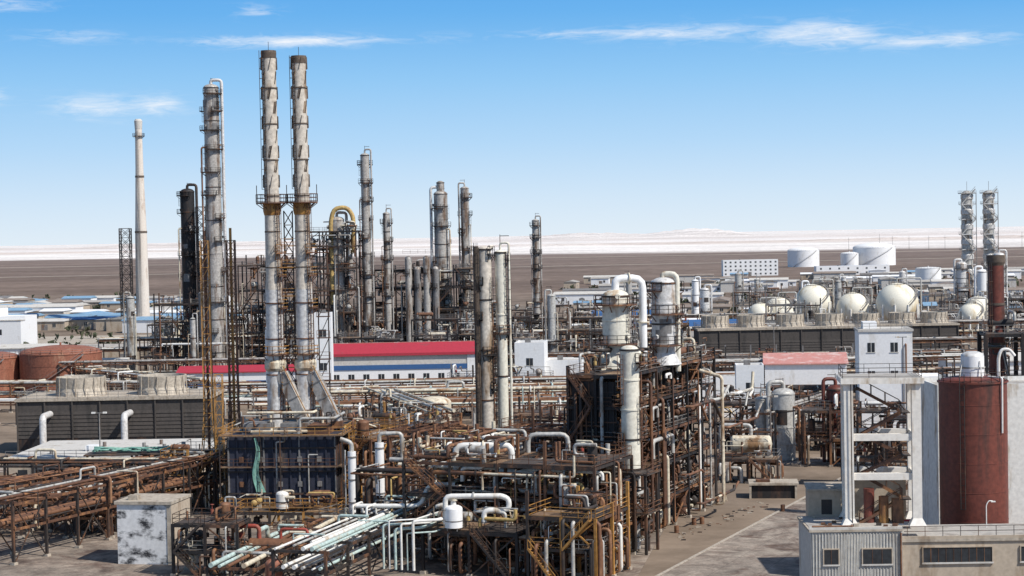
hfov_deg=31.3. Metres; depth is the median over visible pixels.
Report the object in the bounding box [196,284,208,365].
process vessel
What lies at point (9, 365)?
crude oil tank
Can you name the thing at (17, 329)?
white warehouse
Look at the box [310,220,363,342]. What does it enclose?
reactor structure
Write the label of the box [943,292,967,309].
process structure
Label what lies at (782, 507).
oil drum
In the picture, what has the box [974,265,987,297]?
process vessel
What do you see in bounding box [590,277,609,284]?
warehouse
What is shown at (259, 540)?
rack
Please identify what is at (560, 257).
desert track
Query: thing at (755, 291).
process structure
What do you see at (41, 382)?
pipe rack
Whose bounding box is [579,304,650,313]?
warehouse
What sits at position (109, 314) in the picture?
warehouse
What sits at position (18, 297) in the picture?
warehouse
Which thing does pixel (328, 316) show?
stack side structure
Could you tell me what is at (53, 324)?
warehouse
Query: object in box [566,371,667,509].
enclosed furnace wall
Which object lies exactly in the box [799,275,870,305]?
process structure
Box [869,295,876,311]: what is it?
process structure
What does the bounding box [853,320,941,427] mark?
white plant building
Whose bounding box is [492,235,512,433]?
twin cream column
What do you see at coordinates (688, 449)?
exchanger structure
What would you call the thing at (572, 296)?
warehouse
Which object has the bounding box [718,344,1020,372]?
pipe rack
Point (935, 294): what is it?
process structure
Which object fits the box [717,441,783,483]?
drum support structure
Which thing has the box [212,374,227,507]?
lattice mast
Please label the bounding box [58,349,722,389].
pipe rack
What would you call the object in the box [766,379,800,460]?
grey surge vessel
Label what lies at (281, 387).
flue stack
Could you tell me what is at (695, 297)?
process vessel
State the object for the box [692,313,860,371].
cooling tower
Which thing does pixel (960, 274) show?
process column
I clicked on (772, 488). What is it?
pump shed
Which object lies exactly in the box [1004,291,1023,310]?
process structure
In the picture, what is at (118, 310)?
warehouse
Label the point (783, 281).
warehouse
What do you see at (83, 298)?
warehouse
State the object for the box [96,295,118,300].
warehouse
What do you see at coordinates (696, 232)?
distant hills
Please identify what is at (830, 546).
corrugated industrial building
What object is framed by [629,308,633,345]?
process vessel
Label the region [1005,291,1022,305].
process structure
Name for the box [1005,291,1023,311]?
process structure
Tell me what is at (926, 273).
storage tank
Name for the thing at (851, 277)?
warehouse
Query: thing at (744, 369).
white annex
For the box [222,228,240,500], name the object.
lattice mast
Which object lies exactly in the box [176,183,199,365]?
vacuum column
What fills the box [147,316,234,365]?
process structure
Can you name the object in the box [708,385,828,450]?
process structure
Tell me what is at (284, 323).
process vessel
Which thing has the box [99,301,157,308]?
warehouse
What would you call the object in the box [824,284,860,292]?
warehouse
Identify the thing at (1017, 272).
warehouse
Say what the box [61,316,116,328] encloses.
warehouse
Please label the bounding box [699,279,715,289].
warehouse
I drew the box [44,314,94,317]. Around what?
warehouse
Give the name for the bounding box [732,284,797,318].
process structure
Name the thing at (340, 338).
process structure
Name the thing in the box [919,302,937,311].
warehouse
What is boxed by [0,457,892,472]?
cross road
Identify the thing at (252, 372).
shed
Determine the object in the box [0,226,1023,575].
ground
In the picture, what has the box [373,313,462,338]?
process structure
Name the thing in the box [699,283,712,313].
process vessel
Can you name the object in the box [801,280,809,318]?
process vessel
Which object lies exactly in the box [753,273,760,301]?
process vessel
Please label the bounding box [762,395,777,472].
light mast
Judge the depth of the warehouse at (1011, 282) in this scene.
1109.26 m
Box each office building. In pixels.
[721,259,777,275]
[814,265,889,274]
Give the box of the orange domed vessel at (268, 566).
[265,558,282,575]
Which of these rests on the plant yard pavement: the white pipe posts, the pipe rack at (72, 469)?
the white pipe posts
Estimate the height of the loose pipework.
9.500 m
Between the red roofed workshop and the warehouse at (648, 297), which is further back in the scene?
the warehouse at (648, 297)
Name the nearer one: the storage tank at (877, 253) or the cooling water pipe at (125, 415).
the cooling water pipe at (125, 415)
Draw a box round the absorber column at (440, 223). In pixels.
[429,186,452,340]
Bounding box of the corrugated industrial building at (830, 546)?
[797,515,1023,575]
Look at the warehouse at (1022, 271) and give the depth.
1379.67 m
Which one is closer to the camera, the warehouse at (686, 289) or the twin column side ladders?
the twin column side ladders
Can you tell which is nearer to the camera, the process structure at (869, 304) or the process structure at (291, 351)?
the process structure at (291, 351)
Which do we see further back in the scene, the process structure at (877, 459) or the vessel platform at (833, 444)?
the vessel platform at (833, 444)
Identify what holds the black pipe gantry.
on the ground
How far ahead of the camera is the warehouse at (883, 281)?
1135.59 m
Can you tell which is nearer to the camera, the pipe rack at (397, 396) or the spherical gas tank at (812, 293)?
the pipe rack at (397, 396)
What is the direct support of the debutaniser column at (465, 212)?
on the ground
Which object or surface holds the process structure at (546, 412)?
on the ground
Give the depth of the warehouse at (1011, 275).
1176.59 m
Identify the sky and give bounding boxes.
[0,0,1023,245]
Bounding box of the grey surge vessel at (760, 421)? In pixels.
[753,383,771,455]
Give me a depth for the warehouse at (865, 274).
1314.80 m
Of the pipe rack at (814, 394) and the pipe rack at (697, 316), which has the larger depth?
the pipe rack at (697, 316)
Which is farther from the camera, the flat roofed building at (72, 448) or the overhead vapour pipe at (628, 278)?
the flat roofed building at (72, 448)
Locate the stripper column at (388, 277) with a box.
[380,208,394,337]
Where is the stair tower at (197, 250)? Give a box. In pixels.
[195,206,207,336]
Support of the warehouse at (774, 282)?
on the ground
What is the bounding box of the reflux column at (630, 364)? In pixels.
[612,345,648,470]
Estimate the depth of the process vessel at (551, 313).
469.36 m
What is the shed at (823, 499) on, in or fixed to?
on the ground
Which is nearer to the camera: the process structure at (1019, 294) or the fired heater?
the fired heater
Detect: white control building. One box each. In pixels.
[514,338,547,407]
[545,355,583,406]
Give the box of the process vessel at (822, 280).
[819,273,825,289]
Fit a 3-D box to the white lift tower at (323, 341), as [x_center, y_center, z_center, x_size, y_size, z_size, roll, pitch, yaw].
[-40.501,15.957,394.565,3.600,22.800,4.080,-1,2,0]
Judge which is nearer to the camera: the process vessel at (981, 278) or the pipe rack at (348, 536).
the pipe rack at (348, 536)
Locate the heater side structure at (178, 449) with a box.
[159,433,228,510]
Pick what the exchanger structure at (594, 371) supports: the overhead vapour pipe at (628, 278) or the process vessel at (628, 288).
the overhead vapour pipe at (628, 278)
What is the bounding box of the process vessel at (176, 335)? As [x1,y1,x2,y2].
[173,319,180,364]
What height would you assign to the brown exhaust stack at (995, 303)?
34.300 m
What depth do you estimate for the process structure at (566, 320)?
541.61 m
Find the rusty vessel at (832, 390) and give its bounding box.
[820,373,840,461]
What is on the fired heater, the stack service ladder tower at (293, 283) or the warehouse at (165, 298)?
the stack service ladder tower at (293, 283)
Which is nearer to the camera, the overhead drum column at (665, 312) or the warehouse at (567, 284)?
the overhead drum column at (665, 312)
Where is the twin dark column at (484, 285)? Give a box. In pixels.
[475,245,497,427]
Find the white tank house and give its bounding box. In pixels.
[921,374,1023,524]
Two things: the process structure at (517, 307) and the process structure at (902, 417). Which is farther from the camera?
the process structure at (517, 307)
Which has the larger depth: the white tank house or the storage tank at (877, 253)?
the storage tank at (877, 253)
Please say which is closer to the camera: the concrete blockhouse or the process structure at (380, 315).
the concrete blockhouse
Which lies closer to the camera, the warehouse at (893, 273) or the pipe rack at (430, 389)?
the pipe rack at (430, 389)
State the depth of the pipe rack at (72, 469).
249.17 m
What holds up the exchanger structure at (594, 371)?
on the plant yard pavement
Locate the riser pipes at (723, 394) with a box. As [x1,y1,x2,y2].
[637,369,761,516]
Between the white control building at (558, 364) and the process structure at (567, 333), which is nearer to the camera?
the white control building at (558, 364)
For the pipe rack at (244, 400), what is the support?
on the ground
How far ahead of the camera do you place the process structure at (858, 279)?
764.71 m
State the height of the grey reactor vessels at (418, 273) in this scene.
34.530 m
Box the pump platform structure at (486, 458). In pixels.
[402,428,636,568]
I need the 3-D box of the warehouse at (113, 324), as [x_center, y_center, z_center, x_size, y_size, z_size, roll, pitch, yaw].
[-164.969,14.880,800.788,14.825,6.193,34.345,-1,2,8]
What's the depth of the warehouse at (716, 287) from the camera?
1132.79 m
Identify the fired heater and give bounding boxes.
[218,408,355,519]
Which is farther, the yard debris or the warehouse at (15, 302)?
the warehouse at (15, 302)
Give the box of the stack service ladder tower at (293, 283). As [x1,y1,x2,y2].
[280,211,296,417]
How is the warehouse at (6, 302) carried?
on the ground
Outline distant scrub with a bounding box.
[1,276,1021,344]
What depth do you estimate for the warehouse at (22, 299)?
1110.48 m
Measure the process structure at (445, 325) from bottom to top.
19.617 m
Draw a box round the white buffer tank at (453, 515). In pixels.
[441,492,511,530]
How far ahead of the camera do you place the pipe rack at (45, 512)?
233.54 m
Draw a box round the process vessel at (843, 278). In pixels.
[839,272,847,292]
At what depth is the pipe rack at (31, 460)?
259.06 m
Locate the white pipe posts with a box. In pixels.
[339,431,403,512]
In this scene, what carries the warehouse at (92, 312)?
on the ground
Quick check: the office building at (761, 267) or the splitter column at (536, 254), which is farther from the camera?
the office building at (761, 267)
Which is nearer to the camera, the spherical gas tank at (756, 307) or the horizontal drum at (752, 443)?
the horizontal drum at (752, 443)
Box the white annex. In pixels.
[735,360,763,434]
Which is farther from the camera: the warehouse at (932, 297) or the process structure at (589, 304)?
the warehouse at (932, 297)
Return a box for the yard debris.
[678,502,768,539]
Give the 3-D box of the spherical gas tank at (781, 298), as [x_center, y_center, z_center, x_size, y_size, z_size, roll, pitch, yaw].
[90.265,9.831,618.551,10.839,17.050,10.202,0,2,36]
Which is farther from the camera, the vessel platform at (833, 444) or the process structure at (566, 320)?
the process structure at (566, 320)
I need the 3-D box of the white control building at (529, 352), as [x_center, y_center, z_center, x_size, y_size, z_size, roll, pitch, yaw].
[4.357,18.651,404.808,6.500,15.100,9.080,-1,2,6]
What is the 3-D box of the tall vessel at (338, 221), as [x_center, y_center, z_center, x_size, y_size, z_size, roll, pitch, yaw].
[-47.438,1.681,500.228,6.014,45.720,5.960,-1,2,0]
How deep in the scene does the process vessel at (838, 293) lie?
665.30 m
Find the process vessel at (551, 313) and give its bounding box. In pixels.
[544,286,559,351]
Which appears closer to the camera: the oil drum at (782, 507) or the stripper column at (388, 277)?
the oil drum at (782, 507)
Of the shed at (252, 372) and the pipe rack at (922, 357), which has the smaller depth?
the pipe rack at (922, 357)
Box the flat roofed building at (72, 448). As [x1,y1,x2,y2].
[5,438,222,487]
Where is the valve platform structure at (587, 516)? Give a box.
[525,481,631,575]
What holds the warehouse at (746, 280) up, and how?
on the ground
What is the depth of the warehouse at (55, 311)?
894.99 m
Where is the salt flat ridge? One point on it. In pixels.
(865, 239)
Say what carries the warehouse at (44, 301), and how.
on the ground
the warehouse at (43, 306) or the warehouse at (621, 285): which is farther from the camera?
the warehouse at (621, 285)
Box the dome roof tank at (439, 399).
[418,396,451,420]
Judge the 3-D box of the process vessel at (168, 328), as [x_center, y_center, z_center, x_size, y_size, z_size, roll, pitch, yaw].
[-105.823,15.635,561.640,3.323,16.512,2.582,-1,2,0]
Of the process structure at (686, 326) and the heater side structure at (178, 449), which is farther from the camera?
the process structure at (686, 326)
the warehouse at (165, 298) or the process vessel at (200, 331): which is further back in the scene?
the warehouse at (165, 298)
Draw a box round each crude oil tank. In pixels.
[0,351,19,396]
[19,342,101,396]
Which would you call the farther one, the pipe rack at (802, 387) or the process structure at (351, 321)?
the process structure at (351, 321)
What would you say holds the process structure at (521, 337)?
on the ground
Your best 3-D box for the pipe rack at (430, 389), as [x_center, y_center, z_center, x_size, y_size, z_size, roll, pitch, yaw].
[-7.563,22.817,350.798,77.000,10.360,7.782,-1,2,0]
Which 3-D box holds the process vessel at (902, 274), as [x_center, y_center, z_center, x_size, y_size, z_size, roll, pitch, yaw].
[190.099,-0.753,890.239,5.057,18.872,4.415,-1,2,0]
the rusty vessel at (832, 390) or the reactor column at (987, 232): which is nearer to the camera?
the rusty vessel at (832, 390)
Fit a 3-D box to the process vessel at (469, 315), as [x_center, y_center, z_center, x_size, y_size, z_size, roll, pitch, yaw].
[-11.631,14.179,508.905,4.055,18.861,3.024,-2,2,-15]
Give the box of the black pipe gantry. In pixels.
[977,310,1023,375]
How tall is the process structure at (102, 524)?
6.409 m
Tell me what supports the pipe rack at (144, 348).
on the ground
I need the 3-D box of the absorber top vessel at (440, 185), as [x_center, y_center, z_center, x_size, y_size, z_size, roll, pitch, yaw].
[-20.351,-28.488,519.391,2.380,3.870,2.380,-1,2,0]
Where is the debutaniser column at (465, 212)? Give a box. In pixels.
[457,180,472,340]
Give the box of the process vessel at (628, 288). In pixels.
[624,271,633,314]
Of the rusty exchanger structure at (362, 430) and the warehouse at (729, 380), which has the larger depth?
the warehouse at (729, 380)
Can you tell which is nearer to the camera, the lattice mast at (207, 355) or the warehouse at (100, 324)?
the lattice mast at (207, 355)
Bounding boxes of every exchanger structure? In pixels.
[337,418,408,510]
[387,402,567,521]
[565,346,677,539]
[619,335,717,524]
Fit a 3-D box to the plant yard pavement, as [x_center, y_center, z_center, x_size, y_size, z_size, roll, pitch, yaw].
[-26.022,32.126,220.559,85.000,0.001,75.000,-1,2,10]
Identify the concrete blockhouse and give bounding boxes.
[114,493,190,564]
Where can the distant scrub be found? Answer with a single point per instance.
(75, 327)
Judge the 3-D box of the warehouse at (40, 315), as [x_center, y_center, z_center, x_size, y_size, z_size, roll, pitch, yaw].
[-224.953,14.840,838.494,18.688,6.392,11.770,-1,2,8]
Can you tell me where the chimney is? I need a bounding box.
[132,119,149,316]
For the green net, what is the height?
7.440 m
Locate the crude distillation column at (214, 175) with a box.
[199,78,228,365]
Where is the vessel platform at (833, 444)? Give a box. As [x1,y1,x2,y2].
[800,393,892,466]
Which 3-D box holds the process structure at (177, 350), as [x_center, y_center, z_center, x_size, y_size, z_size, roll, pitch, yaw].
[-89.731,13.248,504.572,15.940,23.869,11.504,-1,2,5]
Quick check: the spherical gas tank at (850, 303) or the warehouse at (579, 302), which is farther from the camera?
the warehouse at (579, 302)
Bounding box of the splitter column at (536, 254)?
[529,213,542,336]
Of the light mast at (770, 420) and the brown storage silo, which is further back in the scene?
the light mast at (770, 420)
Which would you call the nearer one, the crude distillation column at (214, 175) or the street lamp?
the street lamp
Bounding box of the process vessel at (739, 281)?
[734,270,743,312]
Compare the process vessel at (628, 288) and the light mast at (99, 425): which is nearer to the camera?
the light mast at (99, 425)
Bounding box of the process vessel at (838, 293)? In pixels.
[832,277,843,312]
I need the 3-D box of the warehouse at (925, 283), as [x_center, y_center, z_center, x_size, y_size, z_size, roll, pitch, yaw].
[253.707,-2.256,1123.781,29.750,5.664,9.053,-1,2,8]
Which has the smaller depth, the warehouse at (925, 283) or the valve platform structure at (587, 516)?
the valve platform structure at (587, 516)
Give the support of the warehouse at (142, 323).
on the ground
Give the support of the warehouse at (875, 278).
on the ground
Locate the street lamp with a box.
[986,500,995,526]
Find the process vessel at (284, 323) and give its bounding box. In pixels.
[283,303,292,351]
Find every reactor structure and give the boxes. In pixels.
[237,254,296,364]
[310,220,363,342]
[372,259,474,341]
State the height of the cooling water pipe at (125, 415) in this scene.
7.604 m
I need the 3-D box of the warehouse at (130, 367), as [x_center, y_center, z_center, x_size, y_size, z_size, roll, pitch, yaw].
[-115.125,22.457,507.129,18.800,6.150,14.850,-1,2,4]
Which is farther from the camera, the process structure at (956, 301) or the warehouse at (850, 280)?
the warehouse at (850, 280)
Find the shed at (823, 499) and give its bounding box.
[804,482,841,516]
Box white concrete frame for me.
[836,363,926,525]
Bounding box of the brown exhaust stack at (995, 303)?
[986,255,1005,375]
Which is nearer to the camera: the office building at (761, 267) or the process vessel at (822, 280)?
the process vessel at (822, 280)
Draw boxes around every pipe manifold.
[265,519,318,556]
[319,504,365,530]
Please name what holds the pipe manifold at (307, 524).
on the plant yard pavement
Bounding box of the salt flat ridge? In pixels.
[41,235,1023,255]
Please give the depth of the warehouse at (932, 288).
1005.56 m
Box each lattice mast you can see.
[199,230,221,505]
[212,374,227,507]
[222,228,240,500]
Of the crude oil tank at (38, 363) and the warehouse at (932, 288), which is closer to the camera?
the crude oil tank at (38, 363)
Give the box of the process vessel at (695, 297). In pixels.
[689,276,700,313]
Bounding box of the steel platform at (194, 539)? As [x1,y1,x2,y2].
[170,496,252,575]
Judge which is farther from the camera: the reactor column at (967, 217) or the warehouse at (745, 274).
the warehouse at (745, 274)
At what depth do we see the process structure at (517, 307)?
613.16 m
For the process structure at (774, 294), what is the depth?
789.80 m
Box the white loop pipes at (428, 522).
[382,511,444,570]
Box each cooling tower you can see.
[14,373,224,453]
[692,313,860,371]
[842,311,959,361]
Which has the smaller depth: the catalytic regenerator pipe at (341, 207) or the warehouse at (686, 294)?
the catalytic regenerator pipe at (341, 207)
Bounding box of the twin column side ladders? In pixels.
[473,243,481,426]
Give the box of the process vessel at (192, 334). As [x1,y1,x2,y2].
[186,309,200,365]
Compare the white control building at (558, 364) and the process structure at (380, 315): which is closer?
the white control building at (558, 364)
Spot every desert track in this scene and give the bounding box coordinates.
[0,256,1023,277]
[20,249,995,267]
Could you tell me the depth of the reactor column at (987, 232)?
897.01 m
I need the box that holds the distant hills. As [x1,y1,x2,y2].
[0,228,1023,249]
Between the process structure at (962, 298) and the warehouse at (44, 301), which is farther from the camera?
the warehouse at (44, 301)
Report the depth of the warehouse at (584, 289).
1087.84 m
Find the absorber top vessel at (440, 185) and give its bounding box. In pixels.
[436,181,444,190]
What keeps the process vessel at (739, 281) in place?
on the ground
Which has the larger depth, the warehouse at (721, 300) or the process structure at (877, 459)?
the warehouse at (721, 300)
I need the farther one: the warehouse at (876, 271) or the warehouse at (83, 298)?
the warehouse at (876, 271)
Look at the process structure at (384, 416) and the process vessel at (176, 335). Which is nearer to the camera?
the process structure at (384, 416)
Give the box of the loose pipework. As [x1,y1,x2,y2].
[350,457,586,541]
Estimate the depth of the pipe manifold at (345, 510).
231.92 m
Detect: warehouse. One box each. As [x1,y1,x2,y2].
[0,300,12,303]
[0,306,37,344]
[0,343,68,352]
[3,298,34,300]
[8,308,32,313]
[8,313,44,318]
[9,296,27,297]
[10,304,83,309]
[13,301,31,304]
[15,303,45,304]
[27,300,50,303]
[32,303,90,308]
[37,318,71,330]
[39,308,72,313]
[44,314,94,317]
[46,300,82,302]
[61,296,96,300]
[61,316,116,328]
[69,309,109,313]
[75,311,112,315]
[77,343,151,358]
[83,300,110,308]
[95,313,125,315]
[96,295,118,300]
[96,315,125,329]
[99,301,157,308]
[102,357,135,379]
[106,313,163,330]
[115,307,173,312]
[121,316,179,332]
[135,310,182,313]
[149,295,177,302]
[553,291,605,304]
[562,288,610,291]
[564,280,579,288]
[573,300,600,307]
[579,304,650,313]
[583,275,623,283]
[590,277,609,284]
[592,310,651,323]
[598,283,636,287]
[632,287,691,292]
[634,295,650,303]
[637,319,737,346]
[677,371,735,417]
[678,273,713,282]
[680,304,731,313]
[682,292,689,300]
[690,292,723,302]
[698,276,747,282]
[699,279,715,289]
[710,296,730,303]
[711,283,773,291]
[720,277,734,281]
[720,279,734,291]
[725,279,749,282]
[730,272,747,275]
[749,277,788,288]
[764,280,777,287]
[788,280,796,285]
[800,272,812,279]
[813,271,856,280]
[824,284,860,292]
[841,276,871,283]
[846,279,868,286]
[860,273,887,275]
[868,269,885,272]
[872,274,914,281]
[877,290,928,300]
[878,276,898,288]
[883,272,905,274]
[887,284,922,289]
[907,280,930,288]
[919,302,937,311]
[927,284,976,292]
[928,292,950,299]
[930,279,953,283]
[938,352,1020,375]
[941,267,973,271]
[941,272,952,277]
[947,287,1023,297]
[973,269,1021,278]
[976,273,1014,278]
[1008,267,1023,275]
[1008,277,1015,286]
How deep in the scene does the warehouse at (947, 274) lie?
1359.35 m
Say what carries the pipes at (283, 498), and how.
on the plant yard pavement
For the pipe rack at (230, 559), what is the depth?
203.77 m
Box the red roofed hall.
[763,352,848,409]
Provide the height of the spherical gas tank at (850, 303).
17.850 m
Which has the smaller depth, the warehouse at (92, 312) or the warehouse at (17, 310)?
the warehouse at (92, 312)
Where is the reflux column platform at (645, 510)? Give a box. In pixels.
[615,460,661,554]
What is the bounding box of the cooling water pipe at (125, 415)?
[39,409,132,443]
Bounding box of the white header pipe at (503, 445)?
[354,432,569,507]
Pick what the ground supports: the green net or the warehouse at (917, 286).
the warehouse at (917, 286)
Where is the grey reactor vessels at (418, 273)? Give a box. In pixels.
[402,249,441,341]
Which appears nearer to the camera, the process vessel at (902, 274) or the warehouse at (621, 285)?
the process vessel at (902, 274)
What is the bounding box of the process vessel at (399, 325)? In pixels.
[397,312,405,341]
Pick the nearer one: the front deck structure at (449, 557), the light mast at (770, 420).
the front deck structure at (449, 557)
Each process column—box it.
[953,258,969,302]
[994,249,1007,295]
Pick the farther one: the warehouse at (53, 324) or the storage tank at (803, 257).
the storage tank at (803, 257)
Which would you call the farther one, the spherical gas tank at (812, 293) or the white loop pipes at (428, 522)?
the spherical gas tank at (812, 293)
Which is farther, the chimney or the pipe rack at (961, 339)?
the chimney
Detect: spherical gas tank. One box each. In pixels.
[748,297,776,321]
[767,292,796,318]
[795,279,833,316]
[836,287,872,320]
[875,277,921,320]
[958,297,986,335]
[964,291,987,335]
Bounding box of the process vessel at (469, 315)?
[464,310,472,339]
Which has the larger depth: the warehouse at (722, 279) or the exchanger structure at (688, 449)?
the warehouse at (722, 279)
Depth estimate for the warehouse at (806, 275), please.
1387.38 m
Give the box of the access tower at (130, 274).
[118,228,133,316]
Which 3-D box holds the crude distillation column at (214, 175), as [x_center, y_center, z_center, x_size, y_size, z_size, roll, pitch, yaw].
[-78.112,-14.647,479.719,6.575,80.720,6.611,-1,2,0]
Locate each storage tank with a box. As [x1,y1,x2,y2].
[787,247,819,266]
[840,251,858,265]
[853,243,895,264]
[915,266,940,279]
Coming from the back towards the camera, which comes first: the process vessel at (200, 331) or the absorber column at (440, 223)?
the absorber column at (440, 223)
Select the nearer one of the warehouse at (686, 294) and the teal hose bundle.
the teal hose bundle
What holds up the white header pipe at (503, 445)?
attached to the pump platform structure at (486, 458)
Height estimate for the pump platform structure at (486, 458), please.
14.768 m
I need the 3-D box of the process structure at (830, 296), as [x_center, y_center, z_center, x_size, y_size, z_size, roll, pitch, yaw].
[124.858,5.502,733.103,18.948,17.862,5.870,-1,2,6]
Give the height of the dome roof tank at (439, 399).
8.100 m
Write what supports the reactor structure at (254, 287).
on the ground
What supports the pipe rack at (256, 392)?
on the ground
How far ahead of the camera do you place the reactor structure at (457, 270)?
509.17 m
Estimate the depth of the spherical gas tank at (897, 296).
617.79 m
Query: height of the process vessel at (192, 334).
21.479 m
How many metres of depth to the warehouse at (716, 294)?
971.17 m
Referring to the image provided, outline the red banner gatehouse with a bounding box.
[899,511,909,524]
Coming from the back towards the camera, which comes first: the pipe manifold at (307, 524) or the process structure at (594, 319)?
the process structure at (594, 319)
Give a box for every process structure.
[18,483,130,534]
[139,337,235,370]
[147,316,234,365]
[153,293,199,370]
[229,304,294,344]
[252,298,356,364]
[284,324,391,362]
[285,348,296,363]
[342,402,438,464]
[355,312,424,341]
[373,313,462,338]
[375,327,450,341]
[411,307,533,381]
[447,364,555,416]
[455,301,544,338]
[492,297,570,360]
[496,394,566,448]
[512,326,593,381]
[543,318,638,362]
[572,308,650,353]
[577,299,650,337]
[632,313,690,356]
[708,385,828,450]
[725,343,854,388]
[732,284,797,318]
[736,283,783,317]
[737,292,777,311]
[765,295,825,322]
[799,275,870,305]
[799,281,843,310]
[817,280,868,311]
[827,297,879,316]
[840,421,907,489]
[852,277,881,298]
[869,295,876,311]
[883,402,906,466]
[913,289,950,309]
[914,311,964,346]
[931,302,973,329]
[939,280,1007,317]
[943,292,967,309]
[952,292,967,308]
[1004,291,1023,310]
[1004,301,1023,328]
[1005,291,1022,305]
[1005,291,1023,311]
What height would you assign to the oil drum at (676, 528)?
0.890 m
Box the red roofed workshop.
[333,341,474,399]
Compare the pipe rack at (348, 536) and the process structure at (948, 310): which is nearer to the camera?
the pipe rack at (348, 536)
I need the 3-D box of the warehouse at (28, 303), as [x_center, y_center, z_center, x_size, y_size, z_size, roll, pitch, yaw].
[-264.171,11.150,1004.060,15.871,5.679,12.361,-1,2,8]
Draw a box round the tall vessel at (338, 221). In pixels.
[326,211,350,342]
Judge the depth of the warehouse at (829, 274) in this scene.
1334.44 m
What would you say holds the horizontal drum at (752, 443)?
on the ground
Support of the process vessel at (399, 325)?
on the ground
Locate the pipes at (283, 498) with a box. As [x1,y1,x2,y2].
[236,489,344,528]
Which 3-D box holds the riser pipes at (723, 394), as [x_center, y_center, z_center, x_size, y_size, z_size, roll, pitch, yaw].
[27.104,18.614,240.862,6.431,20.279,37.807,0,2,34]
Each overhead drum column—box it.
[593,290,637,368]
[645,277,684,365]
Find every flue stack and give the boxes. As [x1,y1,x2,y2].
[256,46,312,426]
[286,47,342,428]
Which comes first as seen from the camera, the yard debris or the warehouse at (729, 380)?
the yard debris
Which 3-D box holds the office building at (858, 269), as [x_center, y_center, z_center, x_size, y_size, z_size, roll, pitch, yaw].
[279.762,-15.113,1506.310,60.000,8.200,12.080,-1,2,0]
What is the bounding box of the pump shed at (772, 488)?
[748,479,798,498]
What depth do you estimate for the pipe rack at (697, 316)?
585.01 m
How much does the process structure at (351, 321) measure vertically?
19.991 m
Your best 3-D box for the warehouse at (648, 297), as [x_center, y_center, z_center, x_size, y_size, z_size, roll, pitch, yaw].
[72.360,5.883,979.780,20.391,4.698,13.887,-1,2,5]
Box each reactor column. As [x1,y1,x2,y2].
[958,181,976,294]
[979,181,998,278]
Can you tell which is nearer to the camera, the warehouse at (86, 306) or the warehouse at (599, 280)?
the warehouse at (86, 306)
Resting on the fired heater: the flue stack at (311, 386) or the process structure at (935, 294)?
the flue stack at (311, 386)
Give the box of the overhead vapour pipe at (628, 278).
[611,271,680,370]
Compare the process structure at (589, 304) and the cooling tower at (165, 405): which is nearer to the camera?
the cooling tower at (165, 405)
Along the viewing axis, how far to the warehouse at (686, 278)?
1365.74 m
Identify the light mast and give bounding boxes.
[91,412,106,446]
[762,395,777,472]
[895,336,909,451]
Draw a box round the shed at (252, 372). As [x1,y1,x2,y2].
[176,364,314,403]
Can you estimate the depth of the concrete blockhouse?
215.73 m
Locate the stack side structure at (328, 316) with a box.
[315,231,331,420]
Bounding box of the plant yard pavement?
[0,506,672,575]
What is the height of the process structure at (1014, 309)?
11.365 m
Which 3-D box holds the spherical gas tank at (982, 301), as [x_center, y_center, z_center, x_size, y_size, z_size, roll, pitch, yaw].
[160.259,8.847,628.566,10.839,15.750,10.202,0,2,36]
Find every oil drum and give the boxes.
[674,525,678,532]
[781,504,784,511]
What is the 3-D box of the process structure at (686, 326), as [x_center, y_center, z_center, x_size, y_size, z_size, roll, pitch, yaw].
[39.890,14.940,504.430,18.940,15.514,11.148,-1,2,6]
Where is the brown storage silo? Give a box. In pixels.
[937,348,1015,524]
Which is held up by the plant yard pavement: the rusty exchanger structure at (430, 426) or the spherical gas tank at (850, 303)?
the rusty exchanger structure at (430, 426)
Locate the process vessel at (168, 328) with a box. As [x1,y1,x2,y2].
[163,312,171,364]
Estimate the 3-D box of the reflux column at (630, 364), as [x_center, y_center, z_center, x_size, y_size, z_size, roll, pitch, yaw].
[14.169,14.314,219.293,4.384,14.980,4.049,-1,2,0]
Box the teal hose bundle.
[83,445,177,491]
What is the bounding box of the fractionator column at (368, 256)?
[357,146,375,342]
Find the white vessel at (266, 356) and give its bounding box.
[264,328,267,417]
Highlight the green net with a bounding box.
[252,438,265,491]
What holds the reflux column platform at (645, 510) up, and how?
on the plant yard pavement
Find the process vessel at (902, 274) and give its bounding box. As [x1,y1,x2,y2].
[899,267,907,285]
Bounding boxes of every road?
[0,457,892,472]
[37,334,151,343]
[656,477,907,575]
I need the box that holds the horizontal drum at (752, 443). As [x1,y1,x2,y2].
[719,423,772,478]
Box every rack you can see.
[0,379,249,412]
[0,397,322,426]
[0,448,209,513]
[0,449,227,565]
[0,453,179,530]
[0,493,119,537]
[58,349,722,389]
[71,365,206,389]
[97,327,693,370]
[173,311,788,357]
[204,515,347,575]
[222,373,734,424]
[229,524,353,572]
[251,377,695,423]
[269,495,443,575]
[286,380,565,425]
[361,385,458,434]
[693,352,1009,377]
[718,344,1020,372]
[729,316,1023,348]
[738,388,825,455]
[765,384,855,407]
[912,336,1020,372]
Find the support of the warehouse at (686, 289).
on the ground
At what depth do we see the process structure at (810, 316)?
564.84 m
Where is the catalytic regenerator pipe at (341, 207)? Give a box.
[329,205,355,304]
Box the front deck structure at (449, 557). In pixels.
[420,503,539,575]
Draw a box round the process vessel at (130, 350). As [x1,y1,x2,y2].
[123,289,138,375]
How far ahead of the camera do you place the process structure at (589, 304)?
620.73 m
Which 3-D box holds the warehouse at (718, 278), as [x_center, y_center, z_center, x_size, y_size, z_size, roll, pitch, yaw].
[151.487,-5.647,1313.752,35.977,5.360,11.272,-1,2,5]
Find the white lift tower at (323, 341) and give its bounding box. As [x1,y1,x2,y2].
[314,309,333,415]

